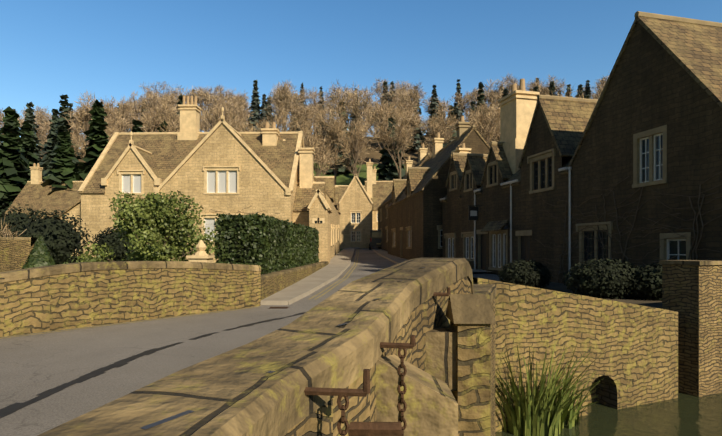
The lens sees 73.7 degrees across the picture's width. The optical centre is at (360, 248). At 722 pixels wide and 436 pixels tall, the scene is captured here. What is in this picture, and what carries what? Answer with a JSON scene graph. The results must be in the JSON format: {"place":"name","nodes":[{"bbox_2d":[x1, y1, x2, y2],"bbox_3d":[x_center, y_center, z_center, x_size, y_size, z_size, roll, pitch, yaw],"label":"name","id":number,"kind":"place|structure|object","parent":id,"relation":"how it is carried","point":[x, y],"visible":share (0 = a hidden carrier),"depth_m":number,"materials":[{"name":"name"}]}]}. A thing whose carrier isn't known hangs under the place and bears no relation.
{"place":"outdoors","nodes":[
{"label":"outdoors","id":0,"kind":"place"},
{"bbox_2d":[0,261,260,336],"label":"bridge parapet","id":1,"kind":"structure","parent":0,"point":[58,297],"depth_m":9.02,"materials":[{"name":"beige stone"}]},
{"bbox_2d":[0,247,500,435],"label":"road","id":2,"kind":"structure","parent":0,"point":[49,380],"depth_m":6.75,"materials":[{"name":"grey asphalt"}]},
{"bbox_2d":[369,230,381,249],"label":"parked van","id":3,"kind":"object","parent":2,"relation":"on","point":[375,238],"visible":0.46,"depth_m":48.94,"materials":[{"name":"black metal"}]},
{"bbox_2d":[37,258,495,435],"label":"bridge parapet","id":4,"kind":"structure","parent":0,"point":[257,387],"depth_m":1.85,"materials":[{"name":"beige stone"}]},
{"bbox_2d":[40,134,596,401],"bbox_3d":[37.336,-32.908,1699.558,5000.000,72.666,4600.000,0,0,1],"label":"ground","id":5,"kind":"structure","parent":0,"point":[345,178],"depth_m":149.82,"materials":[{"name":"green plant"}]},
{"bbox_2d":[0,237,36,271],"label":"garden wall","id":6,"kind":"structure","parent":5,"relation":"on","point":[15,252],"depth_m":14.46,"materials":[{"name":"stone"}]},
{"bbox_2d":[22,235,54,268],"bbox_3d":[-9.454,0.418,14.189,1.305,1.614,1.305,0,0,1],"label":"conical shrub","id":7,"kind":"object","parent":5,"relation":"on","point":[39,255],"visible":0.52,"depth_m":14.00,"materials":[{"name":"green plant"}]},
{"bbox_2d":[6,163,83,218],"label":"house","id":8,"kind":"structure","parent":5,"relation":"on","point":[33,192],"depth_m":54.59,"materials":[{"name":"stone"}]},
{"bbox_2d":[58,199,80,255],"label":"house","id":9,"kind":"structure","parent":5,"relation":"on","point":[74,209],"depth_m":28.75,"materials":[{"name":"stone"}]},
{"bbox_2d":[0,203,139,264],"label":"dark shrubs","id":10,"kind":"object","parent":5,"relation":"on","point":[62,239],"visible":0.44,"depth_m":19.59,"materials":[{"name":"green plant"}]},
{"bbox_2d":[76,190,217,261],"bbox_3d":[-7.977,-0.445,18.651,5.332,3.540,3.818,0,0,1],"label":"bush","id":11,"kind":"object","parent":5,"relation":"on","point":[155,218],"visible":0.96,"depth_m":18.18,"materials":[{"name":"green plant"}]},
{"bbox_2d":[78,96,304,262],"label":"manor house","id":12,"kind":"structure","parent":5,"relation":"on","point":[223,165],"depth_m":28.28,"materials":[{"name":"stone"}]},
{"bbox_2d":[186,240,214,262],"bbox_3d":[-4.425,0.650,13.319,0.600,1.750,0.600,0,0,1],"label":"stone finial","id":13,"kind":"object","parent":5,"relation":"on","point":[201,255],"depth_m":13.17,"materials":[{"name":"beige stone"}]},
{"bbox_2d":[213,213,319,274],"bbox_3d":[-3.265,-0.088,20.434,1.546,2.137,14.043,0,0,1],"label":"yew hedge","id":14,"kind":"object","parent":5,"relation":"on","point":[268,244],"visible":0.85,"depth_m":13.75,"materials":[{"name":"green plant"}]},
{"bbox_2d":[261,261,328,299],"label":"low stone wall","id":15,"kind":"structure","parent":5,"relation":"on","point":[272,283],"depth_m":14.87,"materials":[{"name":"stone"}]},
{"bbox_2d":[0,78,591,217],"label":"conifer wood","id":16,"kind":"object","parent":5,"relation":"on","point":[57,162],"visible":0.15,"depth_m":103.40,"materials":[{"name":"green plant"}]},
{"bbox_2d":[0,73,608,236],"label":"bare trees","id":17,"kind":"object","parent":5,"relation":"on","point":[161,108],"visible":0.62,"depth_m":133.06,"materials":[{"name":"brown plant"}]},
{"bbox_2d":[293,147,325,225],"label":"house wing","id":18,"kind":"structure","parent":5,"relation":"on","point":[307,187],"depth_m":30.08,"materials":[{"name":"beige stone"}]},
{"bbox_2d":[283,139,340,259],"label":"cottages","id":19,"kind":"structure","parent":5,"relation":"on","point":[332,194],"depth_m":35.46,"materials":[{"name":"stone"}]},
{"bbox_2d":[307,189,331,262],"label":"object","id":20,"kind":"structure","parent":5,"relation":"on","point":[319,209],"depth_m":27.52,"materials":[{"name":"stone"}]},
{"bbox_2d":[313,174,364,209],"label":"hill house","id":21,"kind":"structure","parent":5,"relation":"on","point":[342,189],"depth_m":69.46,"materials":[{"name":"stone"}]},
{"bbox_2d":[339,159,372,248],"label":"cottage","id":22,"kind":"structure","parent":5,"relation":"on","point":[355,206],"depth_m":52.50,"materials":[{"name":"stone"}]},
{"bbox_2d":[365,166,392,229],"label":"house","id":23,"kind":"structure","parent":5,"relation":"on","point":[381,191],"depth_m":61.85,"materials":[{"name":"stone"}]},
{"bbox_2d":[377,143,430,250],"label":"cottages","id":24,"kind":"structure","parent":5,"relation":"on","point":[424,156],"depth_m":46.38,"materials":[{"name":"stone"}]},
{"bbox_2d":[387,116,489,259],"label":"terraced cottages","id":25,"kind":"structure","parent":5,"relation":"on","point":[414,207],"depth_m":29.64,"materials":[{"name":"stone"}]},
{"bbox_2d":[189,172,721,282],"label":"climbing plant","id":26,"kind":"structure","parent":5,"relation":"on","point":[695,217],"depth_m":14.15,"materials":[{"name":"brown plant"}]},
{"bbox_2d":[495,342,605,435],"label":"river reeds","id":27,"kind":"object","parent":5,"relation":"on","point":[543,416],"visible":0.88,"depth_m":7.30,"materials":[{"name":"green plant"}]},
{"bbox_2d":[473,277,677,431],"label":"stone wall","id":28,"kind":"structure","parent":5,"relation":"on","point":[635,363],"depth_m":8.22,"materials":[{"name":"stone"}]},
{"bbox_2d":[440,11,721,283],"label":"row of cottages","id":29,"kind":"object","parent":5,"relation":"on","point":[651,116],"visible":0.88,"depth_m":14.69,"materials":[{"name":"stone"}]},
{"bbox_2d":[440,167,571,282],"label":"cottage fittings","id":30,"kind":"object","parent":29,"relation":"attached to","point":[489,226],"visible":0.94,"depth_m":20.65,"materials":[{"name":"grey metal"}]},
{"bbox_2d":[659,260,721,396],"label":"stone pillar","id":31,"kind":"structure","parent":5,"relation":"on","point":[692,292],"depth_m":9.38,"materials":[{"name":"stone"}]},
{"bbox_2d":[0,0,721,136],"label":"sky","id":32,"kind":"structure","parent":0,"point":[50,49],"materials":[{"name":"blue"}]},
{"bbox_2d":[541,281,661,308],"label":"ground","id":33,"kind":"structure","parent":0,"point":[559,287],"depth_m":12.29,"materials":[{"name":"grey"}]},
{"bbox_2d":[497,257,661,300],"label":"bushes","id":34,"kind":"object","parent":33,"relation":"on","point":[611,278],"visible":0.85,"depth_m":12.35,"materials":[{"name":"green plant"}]},
{"bbox_2d":[495,392,721,435],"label":"river water","id":35,"kind":"structure","parent":0,"point":[683,414],"depth_m":8.00,"materials":[{"name":"green liquid"}]},
{"bbox_3d":[-6.151,2.600,3.104,12.000,2.250,12.000,0,0,1],"label":"bridge","id":36,"kind":"object","parent":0,"visible":0},
{"bbox_2d":[304,287,495,435],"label":"buttress","id":37,"kind":"structure","parent":36,"relation":"attached to","point":[447,392],"depth_m":2.55,"materials":[{"name":"stone"}]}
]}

